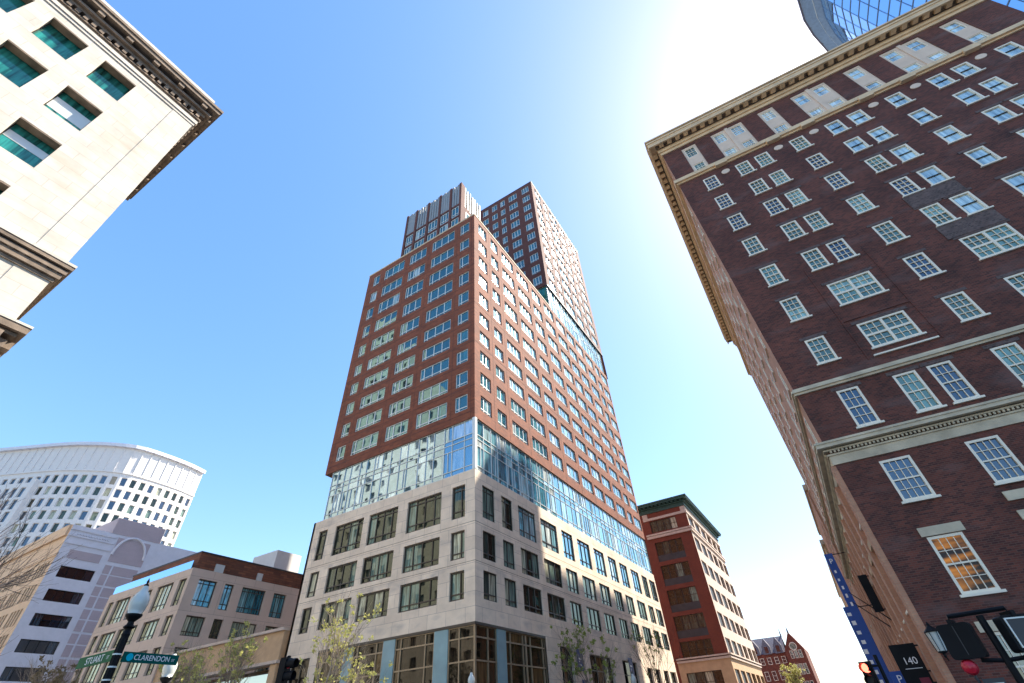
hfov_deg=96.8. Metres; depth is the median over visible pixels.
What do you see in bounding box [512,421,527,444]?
window
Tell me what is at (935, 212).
window
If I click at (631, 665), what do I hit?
wall banner
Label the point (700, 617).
window
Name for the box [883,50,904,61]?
window
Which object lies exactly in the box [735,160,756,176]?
window
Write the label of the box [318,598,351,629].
window
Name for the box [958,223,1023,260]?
window
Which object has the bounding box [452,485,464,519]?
window
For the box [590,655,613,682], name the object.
window
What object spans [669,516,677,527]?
window
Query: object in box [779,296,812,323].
window
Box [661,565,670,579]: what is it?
window
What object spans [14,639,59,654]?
window
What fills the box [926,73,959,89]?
window
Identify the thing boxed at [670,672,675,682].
window
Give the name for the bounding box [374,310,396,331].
window
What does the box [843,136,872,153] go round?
window
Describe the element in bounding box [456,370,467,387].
window
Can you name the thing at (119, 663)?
window
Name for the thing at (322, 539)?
window
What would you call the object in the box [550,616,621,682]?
street tree
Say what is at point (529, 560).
window
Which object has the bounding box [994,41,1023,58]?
window
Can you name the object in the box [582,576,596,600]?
window
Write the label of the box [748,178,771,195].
window
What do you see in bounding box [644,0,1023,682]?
brick hotel
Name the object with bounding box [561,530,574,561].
window
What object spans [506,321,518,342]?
window
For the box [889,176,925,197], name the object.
window
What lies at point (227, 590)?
window
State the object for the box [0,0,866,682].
sky
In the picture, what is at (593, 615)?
window
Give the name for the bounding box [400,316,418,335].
window
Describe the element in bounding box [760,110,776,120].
window
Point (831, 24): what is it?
glass skyscraper
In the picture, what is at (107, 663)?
window
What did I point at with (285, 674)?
traffic light
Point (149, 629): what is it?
window
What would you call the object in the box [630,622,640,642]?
window
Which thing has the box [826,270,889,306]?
window
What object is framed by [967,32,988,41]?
window
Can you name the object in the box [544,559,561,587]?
window
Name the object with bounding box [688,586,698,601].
window
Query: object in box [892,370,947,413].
window
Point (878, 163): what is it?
window
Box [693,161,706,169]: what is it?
window
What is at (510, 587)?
window
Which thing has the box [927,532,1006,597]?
window
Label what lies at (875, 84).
window
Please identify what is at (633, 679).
street lamp
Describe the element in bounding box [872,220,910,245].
window
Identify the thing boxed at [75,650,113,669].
street sign
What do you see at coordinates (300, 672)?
window
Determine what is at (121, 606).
window
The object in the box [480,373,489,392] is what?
window
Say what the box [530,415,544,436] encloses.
window
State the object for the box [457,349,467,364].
window
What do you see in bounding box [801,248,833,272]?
window
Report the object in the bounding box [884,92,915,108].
window
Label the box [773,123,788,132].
window
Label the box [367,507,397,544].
window
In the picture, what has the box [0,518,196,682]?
panelled office building
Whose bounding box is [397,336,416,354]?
window
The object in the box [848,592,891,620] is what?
flagpole
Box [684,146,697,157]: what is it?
window
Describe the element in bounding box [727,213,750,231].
window
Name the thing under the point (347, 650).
street tree
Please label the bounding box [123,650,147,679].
window
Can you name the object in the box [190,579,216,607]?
window
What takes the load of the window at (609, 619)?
in the apartment tower
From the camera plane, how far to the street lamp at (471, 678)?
29.05 m
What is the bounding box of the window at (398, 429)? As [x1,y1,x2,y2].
[385,419,407,441]
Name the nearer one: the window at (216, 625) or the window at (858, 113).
the window at (858, 113)
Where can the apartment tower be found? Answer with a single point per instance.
(481, 519)
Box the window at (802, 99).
[793,94,810,105]
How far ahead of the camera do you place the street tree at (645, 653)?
53.62 m
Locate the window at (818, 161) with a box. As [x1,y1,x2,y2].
[806,153,832,170]
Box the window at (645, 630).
[642,626,652,645]
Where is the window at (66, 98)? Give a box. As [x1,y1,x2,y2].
[43,92,96,130]
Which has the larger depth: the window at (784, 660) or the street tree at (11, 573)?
the window at (784, 660)
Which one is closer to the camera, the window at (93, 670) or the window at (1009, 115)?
the window at (1009, 115)
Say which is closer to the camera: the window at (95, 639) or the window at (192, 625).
the window at (192, 625)
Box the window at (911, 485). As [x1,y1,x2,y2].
[879,455,941,504]
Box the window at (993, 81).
[979,76,1017,94]
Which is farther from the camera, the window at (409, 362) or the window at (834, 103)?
the window at (409, 362)
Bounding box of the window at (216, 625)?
[208,619,222,638]
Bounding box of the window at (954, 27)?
[943,21,966,32]
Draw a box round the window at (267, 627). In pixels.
[265,626,276,630]
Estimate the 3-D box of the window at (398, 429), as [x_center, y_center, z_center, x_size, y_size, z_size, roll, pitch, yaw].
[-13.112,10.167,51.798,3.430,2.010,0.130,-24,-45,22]
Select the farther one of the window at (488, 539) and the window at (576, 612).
the window at (576, 612)
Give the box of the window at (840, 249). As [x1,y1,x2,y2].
[825,238,859,262]
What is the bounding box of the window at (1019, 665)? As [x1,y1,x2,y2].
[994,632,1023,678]
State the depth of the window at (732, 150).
36.56 m
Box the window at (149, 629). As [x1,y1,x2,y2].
[138,619,159,641]
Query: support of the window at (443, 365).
in the apartment tower
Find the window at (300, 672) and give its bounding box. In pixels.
[288,658,309,682]
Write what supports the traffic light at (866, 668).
on the road
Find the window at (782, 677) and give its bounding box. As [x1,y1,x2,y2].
[779,670,785,679]
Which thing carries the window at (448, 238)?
in the apartment tower
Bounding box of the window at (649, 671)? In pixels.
[647,668,652,682]
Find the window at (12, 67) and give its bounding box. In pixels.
[0,46,40,87]
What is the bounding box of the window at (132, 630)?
[126,625,137,644]
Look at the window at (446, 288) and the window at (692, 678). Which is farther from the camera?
the window at (692, 678)
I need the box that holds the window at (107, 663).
[98,662,108,682]
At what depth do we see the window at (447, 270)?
65.50 m
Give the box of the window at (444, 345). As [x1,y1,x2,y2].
[422,338,449,360]
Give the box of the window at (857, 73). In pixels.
[846,68,865,79]
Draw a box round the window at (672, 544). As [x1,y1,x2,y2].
[668,539,677,552]
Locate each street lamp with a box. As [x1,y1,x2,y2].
[101,578,149,682]
[160,648,177,682]
[468,669,474,682]
[631,673,636,682]
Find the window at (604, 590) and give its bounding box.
[599,583,611,606]
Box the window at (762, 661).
[760,658,765,665]
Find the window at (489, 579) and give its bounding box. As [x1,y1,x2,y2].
[483,570,496,602]
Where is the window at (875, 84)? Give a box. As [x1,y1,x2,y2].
[865,81,882,89]
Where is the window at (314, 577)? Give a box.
[307,572,318,597]
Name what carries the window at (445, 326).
in the apartment tower
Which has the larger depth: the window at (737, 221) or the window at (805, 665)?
the window at (805, 665)
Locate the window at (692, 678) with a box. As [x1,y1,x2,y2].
[687,673,697,682]
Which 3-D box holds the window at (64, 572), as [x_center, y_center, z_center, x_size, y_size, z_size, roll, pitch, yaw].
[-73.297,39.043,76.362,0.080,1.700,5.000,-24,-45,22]
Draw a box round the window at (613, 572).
[607,556,618,582]
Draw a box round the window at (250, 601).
[236,587,264,614]
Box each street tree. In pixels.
[0,480,82,655]
[12,654,99,682]
[155,636,217,682]
[181,619,267,682]
[300,586,392,682]
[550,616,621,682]
[625,618,692,682]
[779,663,805,682]
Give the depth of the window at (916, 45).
33.54 m
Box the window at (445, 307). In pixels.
[426,299,451,322]
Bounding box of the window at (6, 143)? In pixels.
[0,123,54,167]
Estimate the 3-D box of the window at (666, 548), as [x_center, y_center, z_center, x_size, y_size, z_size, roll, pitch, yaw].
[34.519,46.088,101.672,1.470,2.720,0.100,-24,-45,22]
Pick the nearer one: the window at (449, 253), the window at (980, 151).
the window at (980, 151)
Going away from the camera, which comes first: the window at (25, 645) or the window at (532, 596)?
the window at (532, 596)
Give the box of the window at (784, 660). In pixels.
[781,656,786,662]
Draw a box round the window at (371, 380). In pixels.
[363,367,388,388]
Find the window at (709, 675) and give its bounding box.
[704,671,715,682]
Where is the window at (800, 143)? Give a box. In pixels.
[789,135,814,152]
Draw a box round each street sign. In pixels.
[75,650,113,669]
[120,651,179,664]
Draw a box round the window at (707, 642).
[703,638,714,656]
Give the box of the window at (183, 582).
[172,579,186,605]
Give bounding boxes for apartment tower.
[285,181,678,682]
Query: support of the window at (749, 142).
in the brick hotel
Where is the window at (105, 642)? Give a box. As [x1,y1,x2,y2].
[95,631,115,652]
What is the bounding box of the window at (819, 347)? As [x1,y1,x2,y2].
[804,335,841,365]
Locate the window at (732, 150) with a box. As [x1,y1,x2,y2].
[724,147,737,155]
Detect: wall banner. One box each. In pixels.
[576,650,583,670]
[628,658,634,675]
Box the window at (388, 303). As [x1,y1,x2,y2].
[378,293,399,313]
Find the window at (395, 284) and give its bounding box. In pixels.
[381,276,402,296]
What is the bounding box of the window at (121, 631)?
[113,629,124,647]
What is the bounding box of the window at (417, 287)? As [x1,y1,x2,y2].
[405,280,422,298]
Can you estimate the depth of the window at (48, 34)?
25.69 m
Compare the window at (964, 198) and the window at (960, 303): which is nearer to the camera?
the window at (960, 303)
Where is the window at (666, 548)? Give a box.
[662,541,670,554]
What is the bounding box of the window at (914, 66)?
[903,62,922,71]
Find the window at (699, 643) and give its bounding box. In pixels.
[695,639,707,657]
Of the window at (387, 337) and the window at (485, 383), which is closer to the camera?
the window at (485, 383)
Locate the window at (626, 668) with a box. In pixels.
[622,661,637,682]
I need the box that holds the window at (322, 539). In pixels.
[315,530,327,560]
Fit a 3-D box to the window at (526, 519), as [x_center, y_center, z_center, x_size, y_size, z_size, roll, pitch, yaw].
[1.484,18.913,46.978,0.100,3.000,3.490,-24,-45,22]
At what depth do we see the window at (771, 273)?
28.26 m
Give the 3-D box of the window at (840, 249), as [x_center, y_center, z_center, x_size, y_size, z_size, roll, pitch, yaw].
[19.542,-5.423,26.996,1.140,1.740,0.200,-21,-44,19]
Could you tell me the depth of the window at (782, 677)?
138.70 m
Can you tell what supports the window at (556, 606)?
in the apartment tower
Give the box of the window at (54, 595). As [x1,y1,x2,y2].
[43,589,83,604]
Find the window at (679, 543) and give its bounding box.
[675,538,684,551]
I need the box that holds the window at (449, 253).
[431,247,453,267]
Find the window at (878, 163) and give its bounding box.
[864,154,896,173]
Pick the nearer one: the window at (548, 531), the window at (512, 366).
the window at (548, 531)
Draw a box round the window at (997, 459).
[964,435,1023,485]
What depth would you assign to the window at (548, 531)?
50.33 m
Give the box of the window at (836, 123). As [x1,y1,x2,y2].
[824,119,851,135]
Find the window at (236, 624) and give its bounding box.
[227,622,255,639]
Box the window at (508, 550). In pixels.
[503,540,514,569]
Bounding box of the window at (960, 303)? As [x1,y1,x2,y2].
[940,291,990,323]
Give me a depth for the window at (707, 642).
88.19 m
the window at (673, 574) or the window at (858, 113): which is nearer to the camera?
the window at (858, 113)
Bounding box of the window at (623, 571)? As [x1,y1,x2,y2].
[619,563,629,587]
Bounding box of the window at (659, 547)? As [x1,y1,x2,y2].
[655,542,664,555]
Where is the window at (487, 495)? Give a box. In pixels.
[482,486,493,521]
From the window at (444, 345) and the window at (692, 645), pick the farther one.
the window at (692, 645)
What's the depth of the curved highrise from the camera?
168.22 m
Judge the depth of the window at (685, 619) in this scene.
92.24 m
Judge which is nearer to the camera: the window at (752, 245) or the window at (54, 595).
the window at (752, 245)
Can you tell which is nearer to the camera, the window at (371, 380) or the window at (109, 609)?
the window at (371, 380)
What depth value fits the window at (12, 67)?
23.25 m
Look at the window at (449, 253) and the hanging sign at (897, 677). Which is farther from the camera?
the window at (449, 253)
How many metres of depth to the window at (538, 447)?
57.28 m
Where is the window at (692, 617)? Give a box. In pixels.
[688,614,698,628]
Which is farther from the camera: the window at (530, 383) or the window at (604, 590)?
the window at (530, 383)
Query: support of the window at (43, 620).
in the panelled office building at (111, 556)
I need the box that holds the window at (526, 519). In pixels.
[518,506,535,542]
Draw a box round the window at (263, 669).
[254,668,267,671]
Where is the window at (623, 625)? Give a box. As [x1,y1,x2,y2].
[619,618,629,639]
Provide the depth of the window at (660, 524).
104.90 m
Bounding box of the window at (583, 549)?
[577,539,591,569]
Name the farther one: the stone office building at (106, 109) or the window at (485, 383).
the window at (485, 383)
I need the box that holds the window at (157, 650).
[145,647,160,675]
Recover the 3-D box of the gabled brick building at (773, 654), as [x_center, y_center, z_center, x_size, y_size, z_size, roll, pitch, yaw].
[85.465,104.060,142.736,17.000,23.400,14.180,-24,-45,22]
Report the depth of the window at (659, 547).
102.27 m
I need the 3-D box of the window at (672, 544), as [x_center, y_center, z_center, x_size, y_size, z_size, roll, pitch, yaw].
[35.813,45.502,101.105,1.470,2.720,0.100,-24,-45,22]
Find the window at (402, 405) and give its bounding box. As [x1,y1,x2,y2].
[388,396,410,417]
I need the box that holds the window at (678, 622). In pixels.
[674,616,683,631]
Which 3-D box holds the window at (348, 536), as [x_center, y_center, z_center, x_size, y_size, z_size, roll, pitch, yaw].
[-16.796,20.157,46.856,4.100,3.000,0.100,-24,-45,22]
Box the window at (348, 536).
[332,518,363,555]
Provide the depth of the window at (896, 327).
23.29 m
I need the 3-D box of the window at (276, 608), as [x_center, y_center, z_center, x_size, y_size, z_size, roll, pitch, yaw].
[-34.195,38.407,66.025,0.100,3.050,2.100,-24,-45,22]
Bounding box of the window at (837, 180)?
[824,171,853,190]
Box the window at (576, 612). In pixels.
[570,601,583,626]
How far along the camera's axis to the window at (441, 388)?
52.13 m
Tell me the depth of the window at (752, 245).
30.19 m
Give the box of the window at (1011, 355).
[990,342,1023,387]
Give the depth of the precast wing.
59.74 m
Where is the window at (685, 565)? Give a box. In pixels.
[681,561,691,575]
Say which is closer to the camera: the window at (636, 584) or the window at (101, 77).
the window at (101, 77)
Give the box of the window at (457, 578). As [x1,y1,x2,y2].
[450,570,463,601]
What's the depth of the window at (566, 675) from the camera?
43.38 m
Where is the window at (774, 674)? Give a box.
[771,671,778,680]
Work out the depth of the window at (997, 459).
18.54 m
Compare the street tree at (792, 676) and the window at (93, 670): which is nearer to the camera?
the window at (93, 670)
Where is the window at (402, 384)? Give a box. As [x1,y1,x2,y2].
[391,374,412,394]
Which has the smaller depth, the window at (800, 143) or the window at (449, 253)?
the window at (800, 143)
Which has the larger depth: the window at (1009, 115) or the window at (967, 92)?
the window at (967, 92)
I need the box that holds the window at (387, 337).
[371,329,393,350]
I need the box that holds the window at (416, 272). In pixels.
[407,264,424,281]
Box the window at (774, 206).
[763,197,788,216]
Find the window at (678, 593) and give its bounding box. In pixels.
[674,588,684,604]
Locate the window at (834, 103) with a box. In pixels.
[828,98,844,106]
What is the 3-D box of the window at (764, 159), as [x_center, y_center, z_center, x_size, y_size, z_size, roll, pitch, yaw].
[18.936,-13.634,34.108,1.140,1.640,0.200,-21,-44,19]
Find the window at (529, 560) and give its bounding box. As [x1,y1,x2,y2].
[521,548,539,579]
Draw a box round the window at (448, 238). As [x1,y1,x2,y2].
[432,231,454,251]
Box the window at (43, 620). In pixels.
[29,613,71,628]
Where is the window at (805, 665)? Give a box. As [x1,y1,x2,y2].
[803,663,809,673]
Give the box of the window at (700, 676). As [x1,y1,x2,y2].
[695,672,706,682]
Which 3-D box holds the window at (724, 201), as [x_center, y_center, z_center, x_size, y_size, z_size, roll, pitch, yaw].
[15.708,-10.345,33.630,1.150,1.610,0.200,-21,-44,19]
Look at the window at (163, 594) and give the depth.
59.53 m
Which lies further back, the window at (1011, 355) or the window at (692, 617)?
the window at (692, 617)
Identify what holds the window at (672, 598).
in the brick office building at (698, 600)
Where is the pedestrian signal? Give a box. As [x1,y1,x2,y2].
[936,605,1023,682]
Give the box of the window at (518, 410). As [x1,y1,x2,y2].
[511,399,525,421]
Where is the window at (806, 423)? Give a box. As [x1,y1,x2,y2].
[803,416,817,442]
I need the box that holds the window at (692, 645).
[687,641,699,658]
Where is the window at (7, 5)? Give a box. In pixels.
[0,0,26,12]
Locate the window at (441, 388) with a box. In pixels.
[418,379,447,404]
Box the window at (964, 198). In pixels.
[949,191,993,216]
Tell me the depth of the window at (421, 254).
72.43 m
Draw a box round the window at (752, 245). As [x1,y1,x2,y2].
[741,236,767,256]
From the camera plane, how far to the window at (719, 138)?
38.03 m
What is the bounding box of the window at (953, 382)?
[926,360,985,404]
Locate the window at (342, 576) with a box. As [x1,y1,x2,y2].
[325,561,356,592]
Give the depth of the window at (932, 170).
26.93 m
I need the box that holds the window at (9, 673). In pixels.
[0,667,44,681]
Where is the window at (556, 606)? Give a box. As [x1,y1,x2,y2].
[547,593,565,621]
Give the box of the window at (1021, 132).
[1015,129,1023,136]
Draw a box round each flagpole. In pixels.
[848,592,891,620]
[853,602,890,627]
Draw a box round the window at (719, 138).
[713,133,727,143]
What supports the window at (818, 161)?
in the brick hotel
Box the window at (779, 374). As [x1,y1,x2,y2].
[776,367,791,400]
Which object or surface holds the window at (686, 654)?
in the brick office building at (698, 600)
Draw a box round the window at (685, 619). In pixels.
[681,615,691,629]
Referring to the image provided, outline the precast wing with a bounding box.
[71,550,302,682]
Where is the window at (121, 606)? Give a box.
[108,597,130,624]
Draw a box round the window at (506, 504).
[501,496,512,531]
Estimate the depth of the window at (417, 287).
67.38 m
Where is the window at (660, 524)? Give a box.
[656,519,664,531]
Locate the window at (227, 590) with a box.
[218,584,232,609]
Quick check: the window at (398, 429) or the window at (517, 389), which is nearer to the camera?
the window at (398, 429)
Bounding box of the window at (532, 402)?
[528,395,542,416]
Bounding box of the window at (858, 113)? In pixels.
[846,109,874,126]
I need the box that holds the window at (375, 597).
[355,588,389,621]
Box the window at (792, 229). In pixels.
[780,220,808,241]
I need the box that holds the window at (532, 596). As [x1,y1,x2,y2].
[523,585,542,614]
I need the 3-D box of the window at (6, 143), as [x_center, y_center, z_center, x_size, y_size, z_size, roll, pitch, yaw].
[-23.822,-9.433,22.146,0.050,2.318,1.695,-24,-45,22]
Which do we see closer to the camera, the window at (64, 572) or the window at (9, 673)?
the window at (9, 673)
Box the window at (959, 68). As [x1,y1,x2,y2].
[951,62,985,78]
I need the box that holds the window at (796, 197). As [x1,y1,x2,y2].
[784,188,811,207]
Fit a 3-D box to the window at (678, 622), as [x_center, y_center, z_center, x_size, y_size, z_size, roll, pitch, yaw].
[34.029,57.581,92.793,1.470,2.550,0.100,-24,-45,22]
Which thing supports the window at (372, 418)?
in the apartment tower
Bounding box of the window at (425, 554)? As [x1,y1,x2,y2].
[403,537,439,572]
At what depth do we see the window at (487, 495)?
42.45 m
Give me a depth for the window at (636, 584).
68.38 m
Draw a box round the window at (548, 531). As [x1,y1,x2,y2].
[540,518,557,552]
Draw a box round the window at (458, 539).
[451,530,464,560]
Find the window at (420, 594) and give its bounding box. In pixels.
[399,577,437,612]
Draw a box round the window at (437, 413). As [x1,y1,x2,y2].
[416,403,446,428]
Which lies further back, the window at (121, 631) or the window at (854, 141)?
the window at (121, 631)
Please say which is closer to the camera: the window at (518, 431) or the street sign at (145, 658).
the street sign at (145, 658)
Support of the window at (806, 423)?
in the brick hotel
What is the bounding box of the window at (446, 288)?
[427,280,451,303]
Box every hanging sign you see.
[857,574,885,611]
[888,643,933,682]
[889,670,936,682]
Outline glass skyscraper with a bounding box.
[797,0,1023,50]
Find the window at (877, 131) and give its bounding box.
[866,126,897,143]
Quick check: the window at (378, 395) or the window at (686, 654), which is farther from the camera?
the window at (686, 654)
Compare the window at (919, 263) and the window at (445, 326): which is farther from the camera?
the window at (445, 326)
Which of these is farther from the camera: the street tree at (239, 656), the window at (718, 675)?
the window at (718, 675)
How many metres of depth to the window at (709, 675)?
85.72 m
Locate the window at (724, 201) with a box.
[714,193,736,210]
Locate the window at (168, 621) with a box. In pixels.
[161,615,172,635]
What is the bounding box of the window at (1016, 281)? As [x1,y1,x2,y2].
[1003,272,1023,295]
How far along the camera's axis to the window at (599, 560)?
59.51 m
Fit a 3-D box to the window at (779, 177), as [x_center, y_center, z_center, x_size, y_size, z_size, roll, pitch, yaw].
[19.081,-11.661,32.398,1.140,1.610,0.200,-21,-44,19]
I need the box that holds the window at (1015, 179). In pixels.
[1001,171,1023,196]
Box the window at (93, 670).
[83,664,100,682]
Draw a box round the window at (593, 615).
[587,607,601,631]
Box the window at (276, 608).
[268,593,285,618]
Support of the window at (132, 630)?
in the precast wing
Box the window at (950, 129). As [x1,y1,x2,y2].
[933,125,971,144]
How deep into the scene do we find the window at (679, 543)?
100.54 m
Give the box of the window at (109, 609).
[100,603,112,626]
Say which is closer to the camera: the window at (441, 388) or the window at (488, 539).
the window at (488, 539)
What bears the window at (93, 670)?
in the precast wing
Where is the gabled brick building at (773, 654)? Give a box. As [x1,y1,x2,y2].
[751,627,820,682]
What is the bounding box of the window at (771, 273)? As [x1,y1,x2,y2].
[759,263,788,287]
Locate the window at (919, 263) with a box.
[903,252,946,280]
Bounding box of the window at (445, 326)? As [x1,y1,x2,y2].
[424,319,450,341]
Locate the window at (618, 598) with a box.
[614,590,623,611]
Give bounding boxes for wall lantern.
[924,622,949,660]
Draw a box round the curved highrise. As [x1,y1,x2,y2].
[0,442,205,557]
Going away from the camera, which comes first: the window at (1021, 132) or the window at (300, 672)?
the window at (1021, 132)
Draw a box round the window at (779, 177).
[769,169,793,186]
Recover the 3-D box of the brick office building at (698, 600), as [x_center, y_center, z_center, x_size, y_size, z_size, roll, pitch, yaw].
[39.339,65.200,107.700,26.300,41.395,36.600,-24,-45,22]
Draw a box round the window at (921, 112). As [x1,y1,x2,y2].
[907,108,941,125]
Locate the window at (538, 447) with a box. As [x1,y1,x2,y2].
[532,437,547,459]
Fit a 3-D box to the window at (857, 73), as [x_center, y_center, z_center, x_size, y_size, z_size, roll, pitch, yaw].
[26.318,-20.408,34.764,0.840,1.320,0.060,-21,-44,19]
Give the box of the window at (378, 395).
[359,387,384,409]
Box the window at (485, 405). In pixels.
[481,397,490,416]
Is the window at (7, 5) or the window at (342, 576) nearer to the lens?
the window at (7, 5)
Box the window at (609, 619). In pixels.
[604,613,616,635]
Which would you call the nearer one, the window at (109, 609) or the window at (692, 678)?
the window at (109, 609)
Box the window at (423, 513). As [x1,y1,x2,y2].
[406,492,441,533]
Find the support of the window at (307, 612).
in the apartment tower
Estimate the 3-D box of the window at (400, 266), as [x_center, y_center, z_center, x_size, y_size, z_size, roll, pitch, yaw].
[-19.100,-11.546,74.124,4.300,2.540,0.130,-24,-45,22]
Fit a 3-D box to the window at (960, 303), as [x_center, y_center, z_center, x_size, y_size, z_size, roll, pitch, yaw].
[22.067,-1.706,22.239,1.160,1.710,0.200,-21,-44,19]
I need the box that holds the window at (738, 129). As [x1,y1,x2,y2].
[730,124,744,135]
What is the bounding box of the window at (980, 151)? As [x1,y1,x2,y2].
[964,145,1006,167]
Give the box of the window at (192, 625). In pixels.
[180,615,204,636]
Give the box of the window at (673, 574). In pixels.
[668,564,677,578]
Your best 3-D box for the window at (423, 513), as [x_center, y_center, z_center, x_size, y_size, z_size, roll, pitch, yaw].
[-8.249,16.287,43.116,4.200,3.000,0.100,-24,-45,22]
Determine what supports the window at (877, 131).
in the brick hotel
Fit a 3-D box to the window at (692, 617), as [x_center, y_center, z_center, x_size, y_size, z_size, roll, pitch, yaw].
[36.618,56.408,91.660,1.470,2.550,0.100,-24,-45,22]
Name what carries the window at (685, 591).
in the brick office building at (698, 600)
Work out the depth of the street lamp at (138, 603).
9.08 m
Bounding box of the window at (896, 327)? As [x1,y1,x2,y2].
[856,310,926,349]
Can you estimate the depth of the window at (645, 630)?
64.09 m
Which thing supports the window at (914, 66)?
in the brick hotel
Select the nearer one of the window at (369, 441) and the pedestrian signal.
the pedestrian signal
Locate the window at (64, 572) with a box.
[55,566,94,581]
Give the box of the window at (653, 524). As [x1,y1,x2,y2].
[650,521,658,532]
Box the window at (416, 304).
[402,297,421,316]
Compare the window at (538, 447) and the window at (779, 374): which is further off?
the window at (538, 447)
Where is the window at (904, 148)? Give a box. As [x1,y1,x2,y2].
[889,143,923,163]
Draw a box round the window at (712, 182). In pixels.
[703,175,723,191]
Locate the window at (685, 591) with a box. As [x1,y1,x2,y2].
[681,587,691,602]
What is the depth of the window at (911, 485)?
19.54 m
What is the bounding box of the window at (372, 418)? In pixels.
[355,409,381,431]
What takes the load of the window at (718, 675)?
in the brick office building at (698, 600)
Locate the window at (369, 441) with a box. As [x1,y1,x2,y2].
[351,431,378,454]
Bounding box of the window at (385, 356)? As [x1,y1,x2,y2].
[367,349,390,369]
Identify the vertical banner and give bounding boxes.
[824,552,888,671]
[843,604,893,682]
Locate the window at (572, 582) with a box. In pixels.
[566,568,578,593]
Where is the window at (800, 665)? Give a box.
[799,663,805,673]
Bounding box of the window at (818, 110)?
[808,107,824,116]
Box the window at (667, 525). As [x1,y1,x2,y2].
[662,518,671,529]
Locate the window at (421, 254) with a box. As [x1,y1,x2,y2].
[410,247,426,264]
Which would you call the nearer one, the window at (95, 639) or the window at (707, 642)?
the window at (95, 639)
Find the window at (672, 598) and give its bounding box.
[667,590,677,605]
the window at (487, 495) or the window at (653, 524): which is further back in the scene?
the window at (653, 524)
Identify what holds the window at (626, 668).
in the apartment tower
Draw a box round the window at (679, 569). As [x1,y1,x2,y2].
[675,562,684,576]
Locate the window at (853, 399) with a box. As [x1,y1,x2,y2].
[836,386,884,428]
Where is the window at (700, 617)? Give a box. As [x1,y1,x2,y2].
[696,612,706,627]
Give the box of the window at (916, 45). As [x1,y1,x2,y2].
[905,40,927,50]
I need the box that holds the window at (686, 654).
[680,642,691,659]
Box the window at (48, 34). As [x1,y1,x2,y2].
[31,23,81,59]
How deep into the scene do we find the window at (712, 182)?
35.39 m
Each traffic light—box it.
[275,656,298,682]
[858,655,889,682]
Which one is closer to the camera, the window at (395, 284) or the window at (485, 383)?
the window at (485, 383)
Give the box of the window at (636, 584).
[630,569,641,593]
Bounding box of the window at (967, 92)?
[952,88,989,105]
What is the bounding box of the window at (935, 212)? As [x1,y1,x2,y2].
[919,202,961,227]
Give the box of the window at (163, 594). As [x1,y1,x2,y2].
[150,583,173,611]
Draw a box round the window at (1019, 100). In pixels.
[1009,94,1023,107]
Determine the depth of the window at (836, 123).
32.60 m
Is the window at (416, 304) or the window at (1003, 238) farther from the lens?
the window at (416, 304)
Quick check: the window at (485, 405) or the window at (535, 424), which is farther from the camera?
the window at (535, 424)
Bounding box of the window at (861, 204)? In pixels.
[845,194,878,215]
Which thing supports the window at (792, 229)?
in the brick hotel
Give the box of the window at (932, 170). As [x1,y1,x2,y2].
[916,165,954,186]
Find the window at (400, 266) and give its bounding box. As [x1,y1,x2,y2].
[384,260,404,279]
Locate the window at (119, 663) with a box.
[110,657,121,682]
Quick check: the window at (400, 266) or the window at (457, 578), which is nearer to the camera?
the window at (457, 578)
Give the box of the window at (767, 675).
[764,672,770,681]
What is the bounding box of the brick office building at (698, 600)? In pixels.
[637,493,764,682]
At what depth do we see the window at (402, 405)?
53.96 m
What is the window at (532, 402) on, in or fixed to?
in the apartment tower
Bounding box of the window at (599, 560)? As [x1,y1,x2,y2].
[593,548,606,576]
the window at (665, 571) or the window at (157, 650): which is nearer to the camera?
the window at (157, 650)
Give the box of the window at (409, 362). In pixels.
[394,355,414,374]
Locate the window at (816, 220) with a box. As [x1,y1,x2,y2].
[803,211,832,232]
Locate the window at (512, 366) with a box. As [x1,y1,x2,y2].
[508,358,521,379]
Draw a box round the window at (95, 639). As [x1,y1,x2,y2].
[88,636,97,654]
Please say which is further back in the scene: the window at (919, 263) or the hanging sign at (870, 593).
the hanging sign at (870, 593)
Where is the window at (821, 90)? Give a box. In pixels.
[812,85,830,96]
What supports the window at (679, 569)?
in the brick office building at (698, 600)
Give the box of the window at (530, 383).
[526,375,539,396]
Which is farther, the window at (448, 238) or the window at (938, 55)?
the window at (448, 238)
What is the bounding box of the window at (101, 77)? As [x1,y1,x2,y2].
[86,66,129,100]
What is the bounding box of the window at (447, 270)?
[429,263,452,285]
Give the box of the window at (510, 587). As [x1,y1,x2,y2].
[504,578,516,607]
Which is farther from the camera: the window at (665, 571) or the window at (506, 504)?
the window at (665, 571)
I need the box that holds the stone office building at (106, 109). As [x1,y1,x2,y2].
[0,0,223,356]
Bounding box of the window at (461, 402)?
[455,394,466,412]
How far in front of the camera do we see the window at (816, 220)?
28.95 m
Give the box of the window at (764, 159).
[754,151,776,168]
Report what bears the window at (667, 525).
in the brick office building at (698, 600)
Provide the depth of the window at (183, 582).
58.04 m
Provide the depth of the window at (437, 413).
50.01 m
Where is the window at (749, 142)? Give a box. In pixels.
[741,139,755,147]
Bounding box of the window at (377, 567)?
[361,550,393,583]
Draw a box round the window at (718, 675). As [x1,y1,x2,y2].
[713,670,724,682]
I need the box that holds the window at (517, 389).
[509,377,523,399]
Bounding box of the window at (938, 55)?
[927,51,946,60]
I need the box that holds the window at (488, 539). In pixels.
[483,531,495,562]
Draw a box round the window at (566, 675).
[560,646,573,682]
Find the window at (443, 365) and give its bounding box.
[420,358,448,381]
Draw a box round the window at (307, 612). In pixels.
[299,608,311,633]
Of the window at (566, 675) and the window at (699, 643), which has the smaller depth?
the window at (566, 675)
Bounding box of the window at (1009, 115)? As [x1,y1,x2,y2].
[981,104,1022,124]

